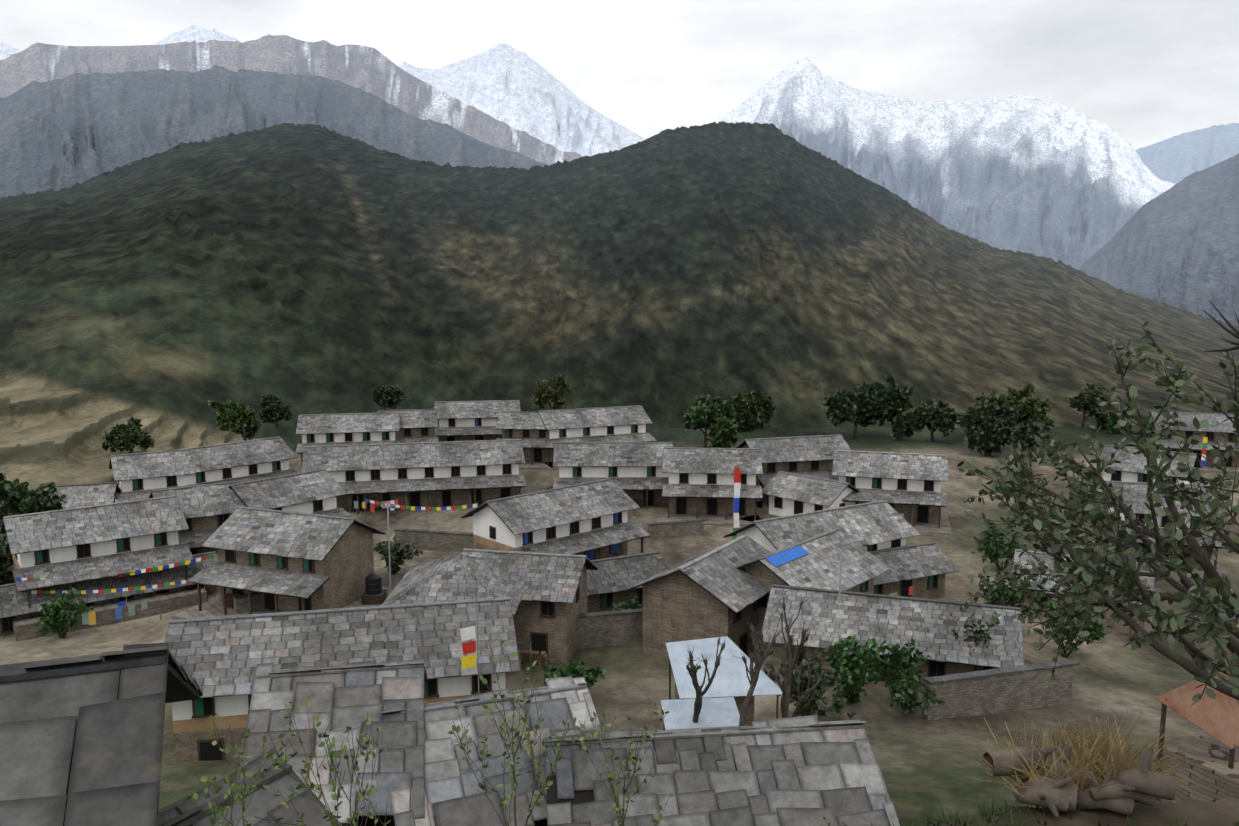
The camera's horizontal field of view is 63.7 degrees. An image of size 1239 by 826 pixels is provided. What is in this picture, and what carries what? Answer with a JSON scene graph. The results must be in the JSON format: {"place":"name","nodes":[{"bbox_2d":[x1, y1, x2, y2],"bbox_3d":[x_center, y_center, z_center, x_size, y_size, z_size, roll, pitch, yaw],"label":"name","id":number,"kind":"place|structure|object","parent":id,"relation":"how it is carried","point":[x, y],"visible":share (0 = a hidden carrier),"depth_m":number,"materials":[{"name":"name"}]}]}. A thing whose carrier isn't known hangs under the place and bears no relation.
{"place":"outdoors","nodes":[
{"label":"outdoors","id":0,"kind":"place"},
{"bbox_2d":[0,25,1238,825],"bbox_3d":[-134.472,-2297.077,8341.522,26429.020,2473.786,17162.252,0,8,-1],"label":"terrain","id":1,"kind":"structure","parent":0,"point":[194,219],"depth_m":711.14,"materials":[{"name":"green plant"}]},
{"bbox_2d":[0,545,14,584],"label":"tree","id":2,"kind":"object","parent":1,"relation":"on","point":[6,568],"visible":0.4,"depth_m":70.37,"materials":[{"name":"green plant"}]},
{"bbox_2d":[0,478,67,540],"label":"tree","id":3,"kind":"object","parent":1,"relation":"on","point":[17,497],"visible":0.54,"depth_m":84.22,"materials":[{"name":"green plant"}]},
{"bbox_2d":[33,588,93,638],"bbox_3d":[-35.839,12.977,64.391,2.407,3.516,3.669,3,9,20],"label":"village bush","id":4,"kind":"object","parent":1,"relation":"on","point":[61,605],"visible":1,"depth_m":64.13,"materials":[{"name":"green plant"}]},
{"bbox_2d":[38,482,119,510],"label":"house","id":5,"kind":"structure","parent":1,"relation":"on","point":[84,495],"depth_m":87.06,"materials":[{"name":"stone"}]},
{"bbox_2d":[0,642,202,825],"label":"house","id":6,"kind":"structure","parent":1,"relation":"on","point":[81,740],"depth_m":9.17,"materials":[{"name":"stone"}]},
{"bbox_2d":[0,495,206,640],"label":"house","id":7,"kind":"structure","parent":1,"relation":"on","point":[70,546],"depth_m":68.70,"materials":[{"name":"stone"}]},
{"bbox_2d":[15,553,214,598],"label":"prayer flag string","id":8,"kind":"object","parent":7,"relation":"attached to","point":[187,562],"visible":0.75,"depth_m":68.99,"materials":[{"name":"multicoloured fabric"}]},
{"bbox_2d":[25,579,205,601],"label":"prayer flag string","id":9,"kind":"object","parent":7,"relation":"attached to","point":[114,590],"visible":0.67,"depth_m":67.28,"materials":[{"name":"multicoloured fabric"}]},
{"bbox_2d":[0,551,217,635],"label":"stone wall","id":10,"kind":"structure","parent":1,"relation":"on","point":[12,606],"depth_m":67.90,"materials":[{"name":"stone"}]},
{"bbox_2d":[67,594,161,638],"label":"laundry line","id":11,"kind":"object","parent":10,"relation":"on","point":[89,618],"visible":0.83,"depth_m":65.96,"materials":[{"name":"fabric"}]},
{"bbox_2d":[101,416,154,453],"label":"tree","id":12,"kind":"object","parent":1,"relation":"on","point":[130,435],"visible":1,"depth_m":135.45,"materials":[{"name":"green plant"}]},
{"bbox_2d":[109,449,194,501],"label":"house","id":13,"kind":"structure","parent":1,"relation":"on","point":[139,476],"depth_m":90.74,"materials":[{"name":"stone"}]},
{"bbox_2d":[148,481,246,554],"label":"house","id":14,"kind":"structure","parent":1,"relation":"on","point":[208,510],"depth_m":76.40,"materials":[{"name":"stone"}]},
{"bbox_2d":[168,436,297,485],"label":"house","id":15,"kind":"structure","parent":1,"relation":"on","point":[252,460],"depth_m":96.33,"materials":[{"name":"stone"}]},
{"bbox_2d":[208,399,261,440],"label":"tree","id":16,"kind":"object","parent":1,"relation":"on","point":[239,417],"visible":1,"depth_m":145.08,"materials":[{"name":"green plant"}]},
{"bbox_2d":[189,715,296,825],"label":"tree sapling","id":17,"kind":"object","parent":1,"relation":"on","point":[232,789],"visible":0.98,"depth_m":7.05,"materials":[{"name":"green plant"}]},
{"bbox_2d":[233,592,263,613],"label":"stone wall","id":18,"kind":"structure","parent":1,"relation":"on","point":[241,603],"depth_m":66.17,"materials":[{"name":"stone"}]},
{"bbox_2d":[156,748,347,825],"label":"house","id":19,"kind":"structure","parent":1,"relation":"on","point":[266,804],"depth_m":10.35,"materials":[{"name":"stone"}]},
{"bbox_2d":[259,393,293,427],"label":"tree","id":20,"kind":"object","parent":1,"relation":"on","point":[273,406],"visible":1,"depth_m":154.94,"materials":[{"name":"green plant"}]},
{"bbox_2d":[172,506,386,619],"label":"house","id":21,"kind":"structure","parent":1,"relation":"on","point":[286,561],"depth_m":66.45,"materials":[{"name":"stone"}]},
{"bbox_2d":[226,593,253,610],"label":"firewood stack","id":22,"kind":"object","parent":21,"relation":"on","point":[229,600],"visible":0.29,"depth_m":67.00,"materials":[{"name":"brown wood"}]},
{"bbox_2d":[228,469,356,519],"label":"house","id":23,"kind":"structure","parent":1,"relation":"on","point":[319,491],"depth_m":80.96,"materials":[{"name":"stone"}]},
{"bbox_2d":[365,499,477,521],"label":"prayer flag string","id":24,"kind":"object","parent":23,"relation":"attached to","point":[428,508],"visible":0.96,"depth_m":84.34,"materials":[{"name":"multicoloured fabric"}]},
{"bbox_2d":[250,700,390,825],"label":"tree sapling","id":25,"kind":"object","parent":1,"relation":"on","point":[331,754],"visible":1,"depth_m":6.96,"materials":[{"name":"green plant"}]},
{"bbox_2d":[240,658,427,825],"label":"house","id":26,"kind":"structure","parent":1,"relation":"on","point":[340,698],"depth_m":23.16,"materials":[{"name":"stone"}]},
{"bbox_2d":[165,597,520,760],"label":"house","id":27,"kind":"structure","parent":1,"relation":"on","point":[219,658],"depth_m":42.98,"materials":[{"name":"stone"}]},
{"bbox_2d":[294,412,399,472],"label":"house","id":28,"kind":"structure","parent":1,"relation":"on","point":[345,429],"depth_m":116.05,"materials":[{"name":"stone"}]},
{"bbox_2d":[361,573,386,604],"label":"water tank","id":29,"kind":"object","parent":1,"relation":"on","point":[374,593],"visible":0.98,"depth_m":67.69,"materials":[{"name":"black plastic"}]},
{"bbox_2d":[380,501,394,589],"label":"utility pole","id":30,"kind":"object","parent":1,"relation":"on","point":[387,505],"visible":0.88,"depth_m":70.31,"materials":[{"name":"grey wood"}]},
{"bbox_2d":[372,385,405,409],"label":"tree","id":31,"kind":"object","parent":1,"relation":"on","point":[390,396],"visible":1,"depth_m":172.42,"materials":[{"name":"green plant"}]},
{"bbox_2d":[373,535,422,573],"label":"village bush","id":32,"kind":"object","parent":1,"relation":"on","point":[397,553],"visible":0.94,"depth_m":74.19,"materials":[{"name":"green plant"}]},
{"bbox_2d":[377,409,437,442],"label":"house","id":33,"kind":"structure","parent":1,"relation":"on","point":[417,425],"depth_m":119.47,"materials":[{"name":"stone"}]},
{"bbox_2d":[301,439,526,513],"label":"house","id":34,"kind":"structure","parent":1,"relation":"on","point":[447,473],"depth_m":95.28,"materials":[{"name":"stone"}]},
{"bbox_2d":[349,498,406,515],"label":"laundry line","id":35,"kind":"object","parent":34,"relation":"attached to","point":[372,504],"visible":0.73,"depth_m":91.27,"materials":[{"name":"multicoloured fabric"}]},
{"bbox_2d":[394,528,473,550],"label":"stone wall","id":36,"kind":"structure","parent":1,"relation":"on","point":[435,540],"depth_m":80.96,"materials":[{"name":"stone"}]},
{"bbox_2d":[381,554,520,616],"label":"house","id":37,"kind":"structure","parent":1,"relation":"on","point":[458,577],"depth_m":55.84,"materials":[{"name":"stone"}]},
{"bbox_2d":[460,595,478,693],"bbox_3d":[-6.247,11.581,41.821,0.740,8.200,0.069,-1,8,-8],"label":"prayer flag pole","id":38,"kind":"object","parent":1,"relation":"on","point":[468,633],"visible":0.74,"depth_m":41.56,"materials":[{"name":"fabric"}]},
{"bbox_2d":[434,400,520,441],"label":"house","id":39,"kind":"structure","parent":1,"relation":"on","point":[467,420],"depth_m":127.35,"materials":[{"name":"stone"}]},
{"bbox_2d":[379,676,601,825],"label":"house","id":40,"kind":"structure","parent":1,"relation":"on","point":[454,796],"depth_m":23.05,"materials":[{"name":"stone"}]},
{"bbox_2d":[448,638,583,825],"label":"tree sapling","id":41,"kind":"object","parent":1,"relation":"on","point":[514,779],"visible":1,"depth_m":7.65,"materials":[{"name":"green plant"}]},
{"bbox_2d":[495,411,557,469],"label":"house","id":42,"kind":"structure","parent":1,"relation":"on","point":[530,430],"depth_m":118.39,"materials":[{"name":"stone"}]},
{"bbox_2d":[461,548,598,662],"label":"house","id":43,"kind":"structure","parent":1,"relation":"on","point":[549,590],"depth_m":57.30,"materials":[{"name":"stone"}]},
{"bbox_2d":[518,649,547,665],"bbox_3d":[-5.391,14.027,57.071,2.594,0.883,0.440,2,8,11],"label":"firewood stack","id":44,"kind":"object","parent":43,"relation":"on","point":[525,656],"visible":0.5,"depth_m":56.87,"materials":[{"name":"brown wood"}]},
{"bbox_2d":[532,372,570,409],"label":"tree","id":45,"kind":"object","parent":1,"relation":"on","point":[550,390],"visible":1,"depth_m":173.08,"materials":[{"name":"green plant"}]},
{"bbox_2d":[461,478,649,559],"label":"house","id":46,"kind":"structure","parent":1,"relation":"on","point":[590,520],"depth_m":74.44,"materials":[{"name":"stone"}]},
{"bbox_2d":[541,657,606,688],"bbox_3d":[-2.269,13.341,49.227,3.395,2.601,1.868,-3,8,-18],"label":"village bush","id":47,"kind":"object","parent":1,"relation":"on","point":[576,670],"visible":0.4,"depth_m":48.77,"materials":[{"name":"green plant"}]},
{"bbox_2d":[538,405,655,469],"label":"house","id":48,"kind":"structure","parent":1,"relation":"on","point":[615,424],"depth_m":120.45,"materials":[{"name":"stone"}]},
{"bbox_2d":[597,551,619,558],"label":"firewood stack","id":49,"kind":"object","parent":1,"relation":"on","point":[615,554],"visible":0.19,"depth_m":76.54,"materials":[{"name":"brown wood"}]},
{"bbox_2d":[577,608,642,648],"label":"stone wall","id":50,"kind":"structure","parent":1,"relation":"on","point":[607,628],"depth_m":59.82,"materials":[{"name":"stone"}]},
{"bbox_2d":[553,442,679,514],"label":"house","id":51,"kind":"structure","parent":1,"relation":"on","point":[633,470],"depth_m":95.74,"materials":[{"name":"stone"}]},
{"bbox_2d":[572,701,673,825],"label":"tree sapling","id":52,"kind":"object","parent":1,"relation":"on","point":[631,759],"visible":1,"depth_m":8.08,"materials":[{"name":"green plant"}]},
{"bbox_2d":[611,594,642,610],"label":"village bush","id":53,"kind":"object","parent":1,"relation":"on","point":[627,604],"visible":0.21,"depth_m":62.05,"materials":[{"name":"green plant"}]},
{"bbox_2d":[587,551,668,612],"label":"house","id":54,"kind":"structure","parent":1,"relation":"on","point":[611,581],"depth_m":65.28,"materials":[{"name":"stone"}]},
{"bbox_2d":[647,518,707,537],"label":"stone wall","id":55,"kind":"structure","parent":1,"relation":"on","point":[679,528],"depth_m":85.75,"materials":[{"name":"stone"}]},
{"bbox_2d":[627,534,770,657],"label":"house","id":56,"kind":"structure","parent":1,"relation":"on","point":[714,592],"depth_m":56.94,"materials":[{"name":"stone"}]},
{"bbox_2d":[661,697,739,729],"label":"metal roof","id":57,"kind":"structure","parent":1,"relation":"on","point":[718,712],"depth_m":40.25,"materials":[{"name":"metal"}]},
{"bbox_2d":[686,633,725,722],"bbox_3d":[3.284,11.263,39.290,1.960,5.318,1.332,-8,11,-44],"label":"pollard tree","id":58,"kind":"object","parent":1,"relation":"on","point":[692,669],"visible":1,"depth_m":38.89,"materials":[{"name":"brown plant"}]},
{"bbox_2d":[657,447,762,525],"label":"house","id":59,"kind":"structure","parent":1,"relation":"on","point":[700,485],"depth_m":92.53,"materials":[{"name":"stone"}]},
{"bbox_2d":[682,394,737,447],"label":"tree","id":60,"kind":"object","parent":1,"relation":"on","point":[705,411],"visible":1,"depth_m":130.01,"materials":[{"name":"green plant"}]},
{"bbox_2d":[542,715,899,825],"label":"house","id":61,"kind":"structure","parent":1,"relation":"on","point":[810,770],"depth_m":22.23,"materials":[{"name":"stone"}]},
{"bbox_2d":[666,636,781,725],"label":"shed","id":62,"kind":"structure","parent":1,"relation":"on","point":[730,679],"depth_m":43.51,"materials":[{"name":"metal"}]},
{"bbox_2d":[732,468,740,539],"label":"prayer flag pole","id":63,"kind":"object","parent":1,"relation":"on","point":[736,489],"visible":0.67,"depth_m":71.48,"materials":[{"name":"multicoloured fabric"}]},
{"bbox_2d":[723,390,775,431],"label":"tree","id":64,"kind":"object","parent":1,"relation":"on","point":[747,406],"visible":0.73,"depth_m":148.10,"materials":[{"name":"green plant"}]},
{"bbox_2d":[734,622,781,725],"bbox_3d":[5.387,10.731,39.508,1.732,5.616,2.976,2,8,17],"label":"pollard tree","id":65,"kind":"object","parent":1,"relation":"on","point":[760,651],"visible":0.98,"depth_m":39.00,"materials":[{"name":"brown plant"}]},
{"bbox_2d":[736,434,851,507],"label":"house","id":66,"kind":"structure","parent":1,"relation":"on","point":[812,456],"depth_m":98.76,"materials":[{"name":"stone"}]},
{"bbox_2d":[741,471,859,521],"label":"house","id":67,"kind":"structure","parent":1,"relation":"on","point":[788,493],"depth_m":90.63,"materials":[{"name":"stone"}]},
{"bbox_2d":[768,597,832,717],"bbox_3d":[6.478,10.233,37.512,2.206,6.594,3.840,0,8,-1],"label":"pollard tree","id":68,"kind":"object","parent":1,"relation":"on","point":[792,660],"visible":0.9,"depth_m":36.77,"materials":[{"name":"brown plant"}]},
{"bbox_2d":[763,650,856,717],"bbox_3d":[8.269,12.454,44.733,3.127,3.152,4.059,-4,9,-24],"label":"village bush","id":69,"kind":"object","parent":1,"relation":"on","point":[813,705],"visible":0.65,"depth_m":44.26,"materials":[{"name":"green plant"}]},
{"bbox_2d":[736,528,890,650],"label":"house","id":70,"kind":"structure","parent":1,"relation":"on","point":[806,563],"depth_m":59.19,"materials":[{"name":"stone"}]},
{"bbox_2d":[723,500,920,551],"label":"house","id":71,"kind":"structure","parent":1,"relation":"on","point":[876,525],"depth_m":68.65,"materials":[{"name":"stone"}]},
{"bbox_2d":[831,557,850,602],"bbox_3d":[11.617,11.039,52.836,1.002,7.007,0.134,2,8,16],"label":"utility pole","id":72,"kind":"object","parent":1,"relation":"on","point":[840,562],"visible":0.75,"depth_m":52.44,"materials":[{"name":"grey wood"}]},
{"bbox_2d":[814,635,888,714],"bbox_3d":[10.714,12.199,46.655,4.534,3.733,3.105,-6,10,-35],"label":"village bush","id":73,"kind":"object","parent":1,"relation":"on","point":[844,654],"visible":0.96,"depth_m":46.42,"materials":[{"name":"green plant"}]},
{"bbox_2d":[823,388,882,438],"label":"tree","id":74,"kind":"object","parent":1,"relation":"on","point":[844,405],"visible":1,"depth_m":138.24,"materials":[{"name":"green plant"}]},
{"bbox_2d":[851,372,914,439],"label":"tree","id":75,"kind":"object","parent":1,"relation":"on","point":[893,403],"visible":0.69,"depth_m":139.43,"materials":[{"name":"green plant"}]},
{"bbox_2d":[832,450,951,534],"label":"house","id":76,"kind":"structure","parent":1,"relation":"on","point":[906,484],"depth_m":90.01,"materials":[{"name":"stone"}]},
{"bbox_2d":[761,584,1023,683],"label":"house","id":77,"kind":"structure","parent":1,"relation":"on","point":[826,617],"depth_m":50.94,"materials":[{"name":"stone"}]},
{"bbox_2d":[858,638,944,715],"bbox_3d":[12.663,12.086,45.590,2.929,3.898,4.492,-3,8,-18],"label":"village bush","id":78,"kind":"object","parent":1,"relation":"on","point":[904,664],"visible":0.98,"depth_m":45.13,"materials":[{"name":"green plant"}]},
{"bbox_2d":[868,542,959,598],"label":"house","id":79,"kind":"structure","parent":1,"relation":"on","point":[927,567],"depth_m":68.09,"materials":[{"name":"stone"}]},
{"bbox_2d":[904,398,963,441],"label":"tree","id":80,"kind":"object","parent":1,"relation":"on","point":[938,414],"visible":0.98,"depth_m":136.64,"materials":[{"name":"green plant"}]},
{"bbox_2d":[941,606,999,654],"bbox_3d":[17.864,11.682,50.472,3.426,4.033,3.910,-3,8,-18],"label":"village bush","id":81,"kind":"object","parent":1,"relation":"on","point":[980,632],"visible":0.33,"depth_m":49.17,"materials":[{"name":"green plant"}]},
{"bbox_2d":[957,403,1020,456],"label":"tree","id":82,"kind":"object","parent":1,"relation":"on","point":[987,428],"visible":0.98,"depth_m":125.71,"materials":[{"name":"green plant"}]},
{"bbox_2d":[972,526,1026,570],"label":"village bush","id":83,"kind":"object","parent":1,"relation":"on","point":[993,545],"visible":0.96,"depth_m":74.78,"materials":[{"name":"green plant"}]},
{"bbox_2d":[922,659,1079,719],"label":"stone wall","id":84,"kind":"structure","parent":1,"relation":"on","point":[1006,689],"depth_m":45.99,"materials":[{"name":"stone"}]},
{"bbox_2d":[964,383,1054,430],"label":"tree","id":85,"kind":"object","parent":1,"relation":"on","point":[1033,409],"visible":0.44,"depth_m":136.90,"materials":[{"name":"green plant"}]},
{"bbox_2d":[974,560,1044,615],"bbox_3d":[23.363,11.404,60.647,3.925,4.517,4.092,1,8,8],"label":"village bush","id":86,"kind":"object","parent":1,"relation":"on","point":[996,596],"visible":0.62,"depth_m":59.80,"materials":[{"name":"green plant"}]},
{"bbox_2d":[997,465,1049,509],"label":"village bush","id":87,"kind":"object","parent":1,"relation":"on","point":[1039,480],"visible":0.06,"depth_m":95.29,"materials":[{"name":"green plant"}]},
{"bbox_2d":[1011,420,1051,462],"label":"tree","id":88,"kind":"object","parent":1,"relation":"on","point":[1023,433],"visible":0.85,"depth_m":119.16,"materials":[{"name":"green plant"}]},
{"bbox_2d":[871,795,1238,825],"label":"grass field","id":89,"kind":"structure","parent":1,"relation":"on","point":[983,809],"depth_m":10.14,"materials":[{"name":"green plant"}]},
{"bbox_2d":[1038,597,1112,656],"bbox_3d":[25.605,12.423,56.741,3.597,3.959,4.707,0,8,-1],"label":"village bush","id":90,"kind":"object","parent":1,"relation":"on","point":[1095,629],"visible":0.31,"depth_m":56.30,"materials":[{"name":"green plant"}]},
{"bbox_2d":[1008,549,1154,632],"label":"house","id":91,"kind":"structure","parent":1,"relation":"on","point":[1049,562],"depth_m":64.81,"materials":[{"name":"stone"}]},
{"bbox_2d":[1065,484,1104,521],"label":"village bush","id":92,"kind":"object","parent":1,"relation":"on","point":[1086,494],"visible":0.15,"depth_m":90.43,"materials":[{"name":"green plant"}]},
{"bbox_2d":[972,707,1207,817],"bbox_3d":[4.847,3.615,10.367,2.436,0.983,1.204,0,8,-1],"label":"wood and straw pile","id":93,"kind":"object","parent":1,"relation":"on","point":[1058,776],"visible":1,"depth_m":10.27,"materials":[{"name":"brown wood"}]},
{"bbox_2d":[1068,382,1113,429],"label":"tree","id":94,"kind":"object","parent":1,"relation":"on","point":[1091,398],"visible":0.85,"depth_m":150.52,"materials":[{"name":"green plant"}]},
{"bbox_2d":[957,321,1238,825],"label":"tree","id":95,"kind":"object","parent":1,"relation":"on","point":[1191,597],"visible":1,"depth_m":9.57,"materials":[{"name":"green plant"}]},
{"bbox_2d":[1069,554,1146,633],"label":"house","id":96,"kind":"structure","parent":1,"relation":"on","point":[1117,628],"depth_m":61.79,"materials":[{"name":"stone"}]},
{"bbox_2d":[1105,407,1148,433],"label":"tree","id":97,"kind":"object","parent":1,"relation":"on","point":[1113,419],"visible":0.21,"depth_m":145.43,"materials":[{"name":"green plant"}]},
{"bbox_2d":[1093,445,1200,519],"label":"house","id":98,"kind":"structure","parent":1,"relation":"on","point":[1130,468],"depth_m":93.08,"materials":[{"name":"stone"}]},
{"bbox_2d":[1124,529,1183,566],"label":"village bush","id":99,"kind":"object","parent":1,"relation":"on","point":[1166,553],"visible":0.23,"depth_m":74.87,"materials":[{"name":"green plant"}]},
{"bbox_2d":[1092,481,1227,578],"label":"house","id":100,"kind":"structure","parent":1,"relation":"on","point":[1134,493],"depth_m":76.86,"materials":[{"name":"stone"}]},
{"bbox_2d":[1149,411,1238,473],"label":"house","id":101,"kind":"structure","parent":1,"relation":"on","point":[1216,424],"depth_m":116.38,"materials":[{"name":"stone"}]},
{"bbox_2d":[1156,664,1238,802],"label":"rusty shed","id":102,"kind":"object","parent":1,"relation":"on","point":[1213,752],"visible":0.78,"depth_m":19.13,"materials":[{"name":"metal"}]},
{"bbox_2d":[1200,436,1207,472],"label":"prayer flag pole","id":103,"kind":"object","parent":1,"relation":"on","point":[1204,447],"visible":0.92,"depth_m":108.35,"materials":[{"name":"multicoloured fabric"}]},
{"bbox_2d":[1203,300,1238,410],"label":"bare tree","id":104,"kind":"object","parent":1,"relation":"on","point":[1236,333],"visible":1,"depth_m":8.96,"materials":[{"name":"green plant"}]},
{"bbox_2d":[0,0,1238,149],"label":"sky","id":105,"kind":"structure","parent":0,"point":[1151,71],"materials":[{"name":"white"}]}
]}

